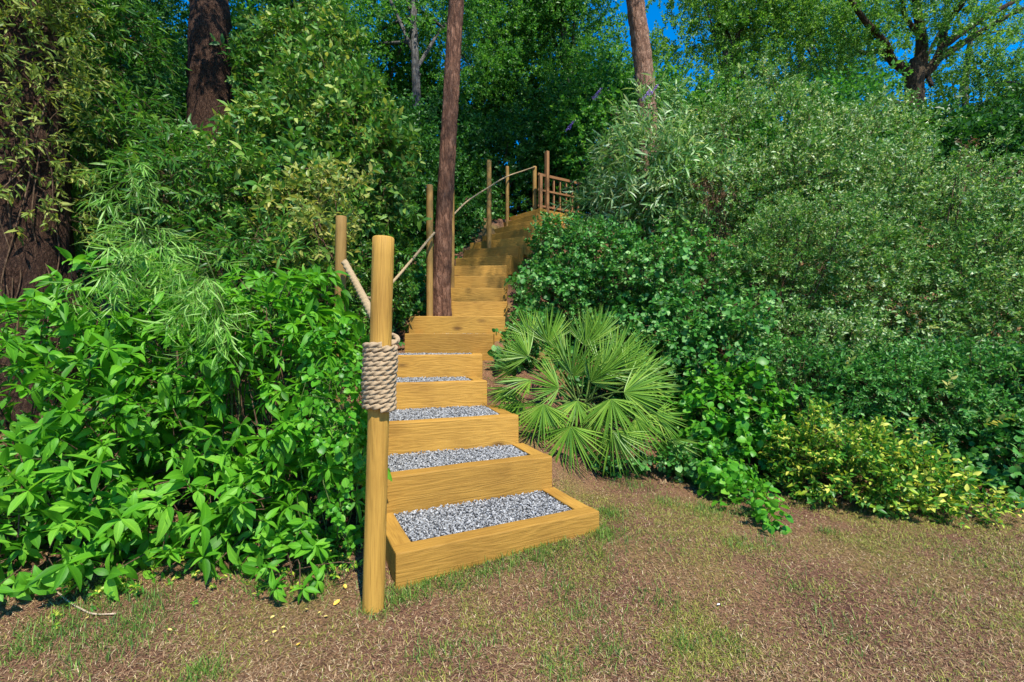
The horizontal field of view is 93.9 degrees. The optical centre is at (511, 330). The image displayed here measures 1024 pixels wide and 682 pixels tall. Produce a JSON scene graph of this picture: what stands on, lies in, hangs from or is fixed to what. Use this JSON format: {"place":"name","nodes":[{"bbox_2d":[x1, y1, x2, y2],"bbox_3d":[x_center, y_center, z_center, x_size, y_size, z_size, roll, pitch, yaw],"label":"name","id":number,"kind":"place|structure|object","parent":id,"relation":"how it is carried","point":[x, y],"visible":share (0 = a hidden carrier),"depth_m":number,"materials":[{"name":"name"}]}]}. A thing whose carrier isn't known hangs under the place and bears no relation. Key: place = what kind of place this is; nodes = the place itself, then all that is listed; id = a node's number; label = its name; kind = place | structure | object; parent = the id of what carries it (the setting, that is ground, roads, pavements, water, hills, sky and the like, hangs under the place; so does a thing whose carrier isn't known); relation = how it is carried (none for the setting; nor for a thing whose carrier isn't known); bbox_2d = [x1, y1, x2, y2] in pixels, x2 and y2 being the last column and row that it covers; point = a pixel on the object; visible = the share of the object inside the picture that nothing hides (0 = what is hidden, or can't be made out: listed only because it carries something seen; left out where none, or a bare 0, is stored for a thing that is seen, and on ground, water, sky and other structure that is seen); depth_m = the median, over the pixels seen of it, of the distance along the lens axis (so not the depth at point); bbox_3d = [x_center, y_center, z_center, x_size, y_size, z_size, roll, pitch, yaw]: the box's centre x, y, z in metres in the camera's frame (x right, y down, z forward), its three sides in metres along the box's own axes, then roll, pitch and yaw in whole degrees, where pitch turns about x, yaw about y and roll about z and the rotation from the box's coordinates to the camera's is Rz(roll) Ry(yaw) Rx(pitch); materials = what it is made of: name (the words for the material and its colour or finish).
{"place":"outdoors","nodes":[
{"label":"outdoors","id":0,"kind":"place"},
{"bbox_2d":[0,218,1023,681],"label":"ground","id":1,"kind":"structure","parent":0,"point":[584,480],"depth_m":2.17,"materials":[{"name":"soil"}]},
{"bbox_2d":[0,452,75,540],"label":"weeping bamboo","id":2,"kind":"object","parent":1,"relation":"on","point":[16,495],"visible":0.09,"depth_m":2.42,"materials":[{"name":"green plant"}]},
{"bbox_2d":[0,0,78,427],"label":"ivy clad tree","id":3,"kind":"object","parent":1,"relation":"on","point":[30,258],"visible":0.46,"depth_m":4.11,"materials":[{"name":"brown plant"}]},
{"bbox_2d":[0,0,125,335],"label":"creeper","id":4,"kind":"object","parent":3,"relation":"attached to","point":[61,17],"visible":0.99,"depth_m":4.12,"materials":[{"name":"green plant"}]},
{"bbox_2d":[55,589,115,614],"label":"dry twig","id":5,"kind":"object","parent":1,"relation":"on","point":[78,607],"visible":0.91,"depth_m":2.06,"materials":[{"name":"beige wood"}]},
{"bbox_2d":[64,7,126,192],"bbox_3d":[-8.460,-3.617,7.799,4.833,5.698,3.229,0,0,0],"label":"broadleaf tree","id":6,"kind":"object","parent":1,"relation":"on","point":[98,60],"depth_m":8.25,"materials":[{"name":"green plant"}]},
{"bbox_2d":[78,48,146,247],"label":"thicket shrub","id":7,"kind":"object","parent":1,"relation":"on","point":[86,244],"depth_m":8.78,"materials":[{"name":"green plant"}]},
{"bbox_2d":[29,155,215,368],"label":"weeping bamboo","id":8,"kind":"object","parent":1,"relation":"on","point":[126,286],"visible":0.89,"depth_m":2.71,"materials":[{"name":"green plant"}]},
{"bbox_2d":[0,246,274,601],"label":"broadleaf shrub","id":9,"kind":"object","parent":1,"relation":"on","point":[107,465],"visible":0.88,"depth_m":2.42,"materials":[{"name":"green plant"}]},
{"bbox_2d":[61,0,229,359],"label":"drooping shrub","id":10,"kind":"object","parent":1,"relation":"on","point":[100,159],"visible":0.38,"depth_m":5.09,"materials":[{"name":"green plant"}]},
{"bbox_2d":[71,0,233,206],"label":"broadleaf tree","id":11,"kind":"object","parent":1,"relation":"on","point":[168,12],"visible":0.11,"depth_m":8.82,"materials":[{"name":"green plant"}]},
{"bbox_2d":[63,35,262,295],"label":"thicket shrub","id":12,"kind":"object","parent":1,"relation":"on","point":[79,246],"visible":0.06,"depth_m":7.13,"materials":[{"name":"green plant"}]},
{"bbox_2d":[104,30,249,208],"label":"thicket shrub","id":13,"kind":"object","parent":1,"relation":"on","point":[171,138],"depth_m":9.57,"materials":[{"name":"green plant"}]},
{"bbox_2d":[130,254,267,481],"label":"weeping bamboo","id":14,"kind":"object","parent":1,"relation":"on","point":[208,285],"visible":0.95,"depth_m":2.52,"materials":[{"name":"green plant"}]},
{"bbox_2d":[50,517,363,629],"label":"weeds","id":15,"kind":"object","parent":1,"relation":"on","point":[135,586],"visible":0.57,"depth_m":2.24,"materials":[{"name":"green plant"}]},
{"bbox_2d":[185,0,238,297],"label":"creeper tree","id":16,"kind":"object","parent":1,"relation":"on","point":[208,74],"visible":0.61,"depth_m":6.20,"materials":[{"name":"brown plant"}]},
{"bbox_2d":[102,110,334,396],"bbox_3d":[-2.520,-0.680,4.202,2.579,2.656,1.452,0,0,32],"label":"drooping shrub","id":17,"kind":"object","parent":1,"relation":"on","point":[180,161],"visible":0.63,"depth_m":4.07,"materials":[{"name":"green plant"}]},
{"bbox_2d":[100,262,391,578],"bbox_3d":[-1.469,0.401,2.797,1.669,1.729,1.386,0,0,44],"label":"broadleaf shrub","id":18,"kind":"object","parent":1,"relation":"on","point":[279,458],"visible":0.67,"depth_m":2.60,"materials":[{"name":"green plant"}]},
{"bbox_2d":[179,0,388,167],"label":"broadleaf tree","id":19,"kind":"object","parent":1,"relation":"on","point":[250,4],"visible":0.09,"depth_m":9.67,"materials":[{"name":"green plant"}]},
{"bbox_2d":[160,0,431,344],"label":"laurel shrub","id":20,"kind":"object","parent":1,"relation":"on","point":[346,97],"visible":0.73,"depth_m":5.11,"materials":[{"name":"green plant"}]},
{"bbox_2d":[249,533,354,604],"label":"broadleaf seedling","id":21,"kind":"object","parent":1,"relation":"on","point":[315,585],"visible":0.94,"depth_m":2.17,"materials":[{"name":"green plant"}]},
{"bbox_2d":[248,151,379,400],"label":"laurel shrub","id":22,"kind":"object","parent":1,"relation":"on","point":[312,215],"visible":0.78,"depth_m":4.05,"materials":[{"name":"green plant"}]},
{"bbox_2d":[280,317,368,556],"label":"nettle clump","id":23,"kind":"object","parent":1,"relation":"on","point":[322,445],"visible":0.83,"depth_m":2.41,"materials":[{"name":"green plant"}]},
{"bbox_2d":[182,54,469,253],"bbox_3d":[-3.201,-2.913,8.542,4.951,3.637,2.409,0,0,-26],"label":"thicket shrub","id":24,"kind":"object","parent":1,"relation":"on","point":[422,183],"visible":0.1,"depth_m":8.78,"materials":[{"name":"green plant"}]},
{"bbox_2d":[334,215,346,429],"bbox_3d":[-1.336,0.055,3.700,0.111,1.882,0.083,0,0,0],"label":"handrail post","id":25,"kind":"object","parent":1,"relation":"on","point":[340,238],"visible":0.41,"depth_m":3.67,"materials":[{"name":"brown wood"}]},
{"bbox_2d":[341,259,369,319],"bbox_3d":[-0.943,-0.258,3.021,0.084,0.565,1.387,0,0,-27],"label":"handrail rope","id":26,"kind":"object","parent":25,"relation":"attached to","point":[360,292],"visible":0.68,"depth_m":3.21,"materials":[{"name":"beige fabric"}]},
{"bbox_2d":[346,232,434,299],"bbox_3d":[-1.185,-0.716,4.679,0.187,0.881,1.903,0,0,12],"label":"handrail rope","id":27,"kind":"object","parent":25,"relation":"attached to","point":[413,258],"visible":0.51,"depth_m":5.25,"materials":[{"name":"beige fabric"}]},
{"bbox_2d":[313,179,421,361],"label":"laurel shrub","id":28,"kind":"object","parent":1,"relation":"on","point":[364,261],"visible":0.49,"depth_m":5.29,"materials":[{"name":"green plant"}]},
{"bbox_2d":[362,235,393,614],"bbox_3d":[-0.589,0.463,2.100,0.142,1.752,0.095,0,0,0],"label":"rope post","id":29,"kind":"object","parent":1,"relation":"on","point":[381,306],"visible":0.78,"depth_m":2.06,"materials":[{"name":"brown wood"}]},
{"bbox_2d":[361,333,399,412],"bbox_3d":[-0.581,0.172,2.193,0.161,0.362,0.344,0,0,0],"label":"rope coil","id":30,"kind":"object","parent":29,"relation":"attached to","point":[379,368],"visible":0.94,"depth_m":2.04,"materials":[{"name":"beige fabric"}]},
{"bbox_2d":[289,0,539,211],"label":"broadleaf tree","id":31,"kind":"object","parent":1,"relation":"on","point":[413,32],"visible":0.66,"depth_m":11.24,"materials":[{"name":"green plant"}]},
{"bbox_2d":[426,184,432,315],"bbox_3d":[-0.975,-0.794,5.660,0.079,1.863,0.081,0,0,0],"label":"handrail post","id":32,"kind":"object","parent":1,"relation":"on","point":[429,253],"visible":0.83,"depth_m":5.63,"materials":[{"name":"brown wood"}]},
{"bbox_2d":[363,50,506,202],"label":"thicket shrub","id":33,"kind":"object","parent":1,"relation":"on","point":[427,118],"visible":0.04,"depth_m":12.01,"materials":[{"name":"green plant"}]},
{"bbox_2d":[397,353,481,378],"bbox_3d":[-0.806,0.390,4.838,1.001,0.326,0.603,0,0,-5],"label":"timber step","id":34,"kind":"object","parent":1,"relation":"on","point":[447,365],"visible":0.42,"depth_m":4.55,"materials":[{"name":"brown wood"}]},
{"bbox_2d":[362,405,518,455],"bbox_3d":[-0.578,0.791,3.689,1.105,0.327,0.667,0,0,-19],"label":"timber step","id":35,"kind":"object","parent":1,"relation":"on","point":[501,427],"visible":0.4,"depth_m":3.40,"materials":[{"name":"brown wood"}]},
{"bbox_2d":[396,376,486,409],"bbox_3d":[-0.782,0.591,4.294,1.001,0.325,0.679,0,0,-15],"label":"timber step","id":36,"kind":"object","parent":1,"relation":"on","point":[444,394],"visible":0.36,"depth_m":4.00,"materials":[{"name":"brown wood"}]},
{"bbox_2d":[433,0,463,315],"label":"pine tree","id":37,"kind":"object","parent":1,"relation":"on","point":[442,257],"visible":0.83,"depth_m":5.80,"materials":[{"name":"red plant"}]},
{"bbox_2d":[405,333,494,360],"bbox_3d":[-0.673,0.190,5.348,0.947,0.327,0.501,0,0,0],"label":"timber step","id":38,"kind":"object","parent":1,"relation":"on","point":[482,344],"visible":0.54,"depth_m":5.10,"materials":[{"name":"brown wood"}]},
{"bbox_2d":[451,194,454,287],"bbox_3d":[-0.818,-1.210,6.500,0.071,1.959,0.073,0,0,0],"label":"handrail post","id":39,"kind":"object","parent":1,"relation":"on","point":[453,249],"visible":0.28,"depth_m":6.47,"materials":[{"name":"brown wood"}]},
{"bbox_2d":[361,443,551,513],"bbox_3d":[-0.372,0.990,3.175,1.153,0.327,0.565,0,0,-25],"label":"timber step","id":40,"kind":"object","parent":1,"relation":"on","point":[410,490],"visible":0.41,"depth_m":2.92,"materials":[{"name":"brown wood"}]},
{"bbox_2d":[409,316,509,341],"bbox_3d":[-0.620,-0.010,5.812,1.181,0.326,0.431,0,0,0],"label":"timber step","id":41,"kind":"object","parent":1,"relation":"on","point":[456,324],"visible":0.53,"depth_m":5.60,"materials":[{"name":"brown wood"}]},
{"bbox_2d":[416,160,505,246],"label":"thicket shrub","id":42,"kind":"object","parent":1,"relation":"on","point":[463,221],"visible":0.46,"depth_m":9.34,"materials":[{"name":"green plant"}]},
{"bbox_2d":[451,288,506,301],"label":"timber step","id":43,"kind":"object","parent":1,"relation":"on","point":[478,294],"visible":0.41,"depth_m":6.38,"materials":[{"name":"brown wood"}]},
{"bbox_2d":[451,301,507,315],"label":"timber step","id":44,"kind":"object","parent":1,"relation":"on","point":[479,308],"visible":0.35,"depth_m":6.03,"materials":[{"name":"brown wood"}]},
{"bbox_2d":[454,276,507,291],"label":"timber step","id":45,"kind":"object","parent":1,"relation":"on","point":[479,282],"visible":0.46,"depth_m":6.75,"materials":[{"name":"brown wood"}]},
{"bbox_2d":[454,265,507,277],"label":"timber step","id":46,"kind":"object","parent":1,"relation":"on","point":[500,270],"visible":0.45,"depth_m":7.11,"materials":[{"name":"brown wood"}]},
{"bbox_2d":[456,255,517,276],"bbox_3d":[-0.399,-1.009,7.737,0.963,0.327,0.365,0,0,21],"label":"timber step","id":47,"kind":"object","parent":1,"relation":"on","point":[510,262],"visible":0.56,"depth_m":7.55,"materials":[{"name":"brown wood"}]},
{"bbox_2d":[487,160,490,247],"bbox_3d":[-0.395,-2.083,8.200,0.083,1.675,0.085,0,0,0],"label":"handrail post","id":48,"kind":"object","parent":1,"relation":"on","point":[488,204],"visible":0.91,"depth_m":8.16,"materials":[{"name":"brown wood"}]},
{"bbox_2d":[452,166,534,216],"bbox_3d":[-0.389,-2.392,8.042,0.472,1.714,3.256,0,0,23],"label":"handrail rope","id":49,"kind":"object","parent":48,"relation":"attached to","point":[460,207],"visible":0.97,"depth_m":7.94,"materials":[{"name":"beige fabric"}]},
{"bbox_2d":[386,487,598,589],"bbox_3d":[-0.134,1.200,2.700,1.157,0.346,0.530,0,0,-26],"label":"timber step","id":50,"kind":"object","parent":1,"relation":"on","point":[408,559],"visible":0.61,"depth_m":2.43,"materials":[{"name":"brown wood"}]},
{"bbox_2d":[388,333,570,540],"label":"gravel","id":51,"kind":"structure","parent":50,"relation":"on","point":[431,459],"depth_m":2.93,"materials":[{"name":"grey gravel"}]},
{"bbox_2d":[463,246,522,265],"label":"timber step","id":52,"kind":"object","parent":1,"relation":"on","point":[515,251],"visible":0.48,"depth_m":7.86,"materials":[{"name":"brown wood"}]},
{"bbox_2d":[470,236,530,257],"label":"timber step","id":53,"kind":"object","parent":1,"relation":"on","point":[517,241],"visible":0.41,"depth_m":8.13,"materials":[{"name":"brown wood"}]},
{"bbox_2d":[428,53,579,215],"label":"thicket shrub","id":54,"kind":"object","parent":1,"relation":"on","point":[503,98],"visible":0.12,"depth_m":12.59,"materials":[{"name":"green plant"}]},
{"bbox_2d":[392,73,618,219],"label":"thicket shrub","id":55,"kind":"object","parent":1,"relation":"on","point":[480,154],"visible":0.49,"depth_m":10.52,"materials":[{"name":"green plant"}]},
{"bbox_2d":[506,166,508,225],"bbox_3d":[-0.093,-2.560,9.500,0.071,1.409,0.073,0,0,0],"label":"handrail post","id":56,"kind":"object","parent":1,"relation":"on","point":[507,195],"visible":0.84,"depth_m":9.47,"materials":[{"name":"brown wood"}]},
{"bbox_2d":[482,228,537,248],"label":"timber step","id":57,"kind":"object","parent":1,"relation":"on","point":[514,234],"visible":0.36,"depth_m":8.45,"materials":[{"name":"brown wood"}]},
{"bbox_2d":[0,468,1022,681],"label":"green grass","id":58,"kind":"structure","parent":1,"relation":"on","point":[196,670],"depth_m":2.08,"materials":[{"name":"green plant"}]},
{"bbox_2d":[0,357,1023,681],"bbox_3d":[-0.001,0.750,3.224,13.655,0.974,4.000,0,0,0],"label":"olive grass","id":59,"kind":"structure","parent":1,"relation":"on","point":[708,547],"depth_m":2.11,"materials":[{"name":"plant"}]},
{"bbox_2d":[0,204,1023,482],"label":"bank ivy","id":60,"kind":"object","parent":1,"relation":"on","point":[418,306],"visible":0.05,"depth_m":6.10,"materials":[{"name":"green plant"}]},
{"bbox_2d":[0,332,1023,571],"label":"leaf litter","id":61,"kind":"object","parent":1,"relation":"on","point":[226,560],"visible":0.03,"depth_m":3.30,"materials":[{"name":"brown plant"}]},
{"bbox_2d":[417,0,607,150],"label":"broadleaf tree","id":62,"kind":"object","parent":1,"relation":"on","point":[496,47],"visible":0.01,"depth_m":14.07,"materials":[{"name":"green plant"}]},
{"bbox_2d":[494,220,541,239],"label":"timber step","id":63,"kind":"object","parent":1,"relation":"on","point":[523,225],"visible":0.38,"depth_m":8.80,"materials":[{"name":"brown wood"}]},
{"bbox_2d":[503,213,545,226],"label":"timber step","id":64,"kind":"object","parent":1,"relation":"on","point":[522,219],"visible":0.32,"depth_m":9.07,"materials":[{"name":"brown wood"}]},
{"bbox_2d":[533,166,536,209],"bbox_3d":[0.450,-2.653,9.500,0.083,1.222,0.086,0,0,0],"label":"handrail post","id":65,"kind":"object","parent":1,"relation":"on","point":[535,188],"visible":0.65,"depth_m":9.46,"materials":[{"name":"brown wood"}]},
{"bbox_2d":[510,208,572,227],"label":"timber step","id":66,"kind":"object","parent":1,"relation":"on","point":[539,210],"visible":0.31,"depth_m":9.51,"materials":[{"name":"brown wood"}]},
{"bbox_2d":[538,151,581,233],"bbox_3d":[0.963,-2.695,9.585,1.116,1.650,0.086,0,0,-36],"label":"wooden railing","id":67,"kind":"object","parent":1,"relation":"on","point":[547,176],"visible":0.56,"depth_m":9.37,"materials":[{"name":"brown wood"}]},
{"bbox_2d":[464,0,659,201],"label":"broadleaf tree","id":68,"kind":"object","parent":1,"relation":"on","point":[540,17],"visible":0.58,"depth_m":12.08,"materials":[{"name":"green plant"}]},
{"bbox_2d":[484,305,699,476],"bbox_3d":[0.605,0.433,3.891,1.702,1.380,0.996,0,0,0],"label":"fan palm","id":69,"kind":"object","parent":1,"relation":"on","point":[586,419],"visible":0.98,"depth_m":3.74,"materials":[{"name":"green plant"}]},
{"bbox_2d":[504,210,686,346],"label":"rounded leaf shrub","id":70,"kind":"object","parent":1,"relation":"on","point":[566,274],"visible":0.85,"depth_m":5.63,"materials":[{"name":"green plant"}]},
{"bbox_2d":[523,59,668,217],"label":"thicket shrub","id":71,"kind":"object","parent":1,"relation":"on","point":[569,173],"visible":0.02,"depth_m":12.24,"materials":[{"name":"green plant"}]},
{"bbox_2d":[540,41,703,223],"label":"thicket shrub","id":72,"kind":"object","parent":1,"relation":"on","point":[591,110],"visible":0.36,"depth_m":9.89,"materials":[{"name":"green plant"}]},
{"bbox_2d":[626,0,657,246],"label":"pine tree","id":73,"kind":"object","parent":1,"relation":"on","point":[640,41],"visible":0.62,"depth_m":8.96,"materials":[{"name":"brown plant"}]},
{"bbox_2d":[492,218,795,419],"bbox_3d":[1.517,-0.124,4.805,3.006,2.302,1.996,0,0,-28],"label":"rounded leaf shrub","id":74,"kind":"object","parent":1,"relation":"on","point":[696,332],"visible":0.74,"depth_m":4.63,"materials":[{"name":"green plant"}]},
{"bbox_2d":[549,65,760,313],"bbox_3d":[2.109,-2.128,6.934,2.522,3.815,2.481,0,0,-24],"label":"butterfly bush","id":75,"kind":"object","parent":1,"relation":"on","point":[642,212],"visible":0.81,"depth_m":6.61,"materials":[{"name":"green plant"}]},
{"bbox_2d":[576,432,761,490],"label":"ground ivy","id":76,"kind":"object","parent":1,"relation":"on","point":[691,468],"visible":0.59,"depth_m":3.71,"materials":[{"name":"green plant"}]},
{"bbox_2d":[610,76,794,209],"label":"thicket shrub","id":77,"kind":"object","parent":1,"relation":"on","point":[725,89],"visible":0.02,"depth_m":11.51,"materials":[{"name":"green plant"}]},
{"bbox_2d":[684,173,740,353],"bbox_3d":[2.621,-0.860,6.151,0.730,2.356,0.576,0,0,0],"label":"dry brush","id":78,"kind":"object","parent":1,"relation":"on","point":[715,199],"visible":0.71,"depth_m":6.09,"materials":[{"name":"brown plant"}]},
{"bbox_2d":[621,0,824,115],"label":"broadleaf tree","id":79,"kind":"object","parent":1,"relation":"on","point":[724,41],"visible":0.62,"depth_m":11.99,"materials":[{"name":"green plant"}]},
{"bbox_2d":[654,354,804,491],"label":"broadleaf weed","id":80,"kind":"object","parent":1,"relation":"on","point":[724,427],"visible":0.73,"depth_m":3.85,"materials":[{"name":"green plant"}]},
{"bbox_2d":[697,457,793,534],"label":"trailing weed","id":81,"kind":"object","parent":1,"relation":"on","point":[730,483],"visible":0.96,"depth_m":3.22,"materials":[{"name":"green plant"}]},
{"bbox_2d":[624,56,927,228],"bbox_3d":[5.178,-3.586,9.583,5.762,3.536,2.520,0,0,11],"label":"thicket shrub","id":82,"kind":"object","parent":1,"relation":"on","point":[844,88],"visible":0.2,"depth_m":9.15,"materials":[{"name":"green plant"}]},
{"bbox_2d":[690,0,909,112],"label":"broadleaf tree","id":83,"kind":"object","parent":1,"relation":"on","point":[828,45],"visible":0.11,"depth_m":14.59,"materials":[{"name":"green plant"}]},
{"bbox_2d":[645,49,968,324],"bbox_3d":[3.919,-1.943,6.688,4.415,3.945,2.842,0,0,0],"label":"leaved shrub","id":84,"kind":"object","parent":1,"relation":"on","point":[811,140],"visible":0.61,"depth_m":6.24,"materials":[{"name":"green plant"}]},
{"bbox_2d":[729,82,889,216],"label":"thicket shrub","id":85,"kind":"object","parent":1,"relation":"on","point":[851,98],"depth_m":10.82,"materials":[{"name":"green plant"}]},
{"bbox_2d":[650,181,971,418],"bbox_3d":[2.998,-0.329,4.983,3.106,2.566,2.239,0,0,0],"label":"leaved shrub","id":86,"kind":"object","parent":1,"relation":"on","point":[822,318],"visible":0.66,"depth_m":4.82,"materials":[{"name":"green plant"}]},
{"bbox_2d":[677,0,1023,115],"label":"oak tree","id":87,"kind":"object","parent":1,"relation":"on","point":[922,67],"visible":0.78,"depth_m":11.73,"materials":[{"name":"green plant"}]},
{"bbox_2d":[706,321,1023,486],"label":"rounded leaf shrub","id":88,"kind":"object","parent":1,"relation":"on","point":[926,378],"visible":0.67,"depth_m":3.79,"materials":[{"name":"green plant"}]},
{"bbox_2d":[752,395,1023,527],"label":"variegated shrub","id":89,"kind":"object","parent":1,"relation":"on","point":[890,466],"visible":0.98,"depth_m":3.19,"materials":[{"name":"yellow plant"}]},
{"bbox_2d":[824,86,986,225],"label":"thicket shrub","id":90,"kind":"object","parent":1,"relation":"on","point":[935,107],"visible":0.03,"depth_m":10.01,"materials":[{"name":"green plant"}]},
{"bbox_2d":[803,123,1023,404],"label":"leaved shrub","id":91,"kind":"object","parent":1,"relation":"on","point":[987,216],"visible":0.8,"depth_m":4.78,"materials":[{"name":"green plant"}]},
{"bbox_2d":[890,0,1023,118],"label":"broadleaf tree","id":92,"kind":"object","parent":1,"relation":"on","point":[962,91],"visible":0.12,"depth_m":14.36,"materials":[{"name":"green plant"}]},
{"bbox_2d":[896,91,1023,265],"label":"thicket shrub","id":93,"kind":"object","parent":1,"relation":"on","point":[997,123],"visible":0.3,"depth_m":7.41,"materials":[{"name":"variegated green leaf with pale cream edges"},{"name":"brown twig"}]},
{"bbox_2d":[937,135,1023,319],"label":"dry brush","id":94,"kind":"object","parent":1,"relation":"on","point":[978,172],"visible":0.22,"depth_m":6.81,"materials":[{"name":"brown plant"}]},
{"bbox_2d":[939,345,1023,507],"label":"rounded leaf shrub","id":95,"kind":"object","parent":1,"relation":"on","point":[983,461],"visible":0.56,"depth_m":3.45,"materials":[{"name":"green plant"}]},
{"bbox_2d":[960,49,1023,115],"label":"broadleaf tree","id":96,"kind":"object","parent":1,"relation":"on","point":[1012,84],"visible":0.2,"depth_m":11.77,"materials":[{"name":"green plant"}]},
{"bbox_2d":[130,0,1023,212],"label":"sky","id":97,"kind":"structure","parent":0,"point":[653,14],"materials":[{"name":"blue"}]}
]}

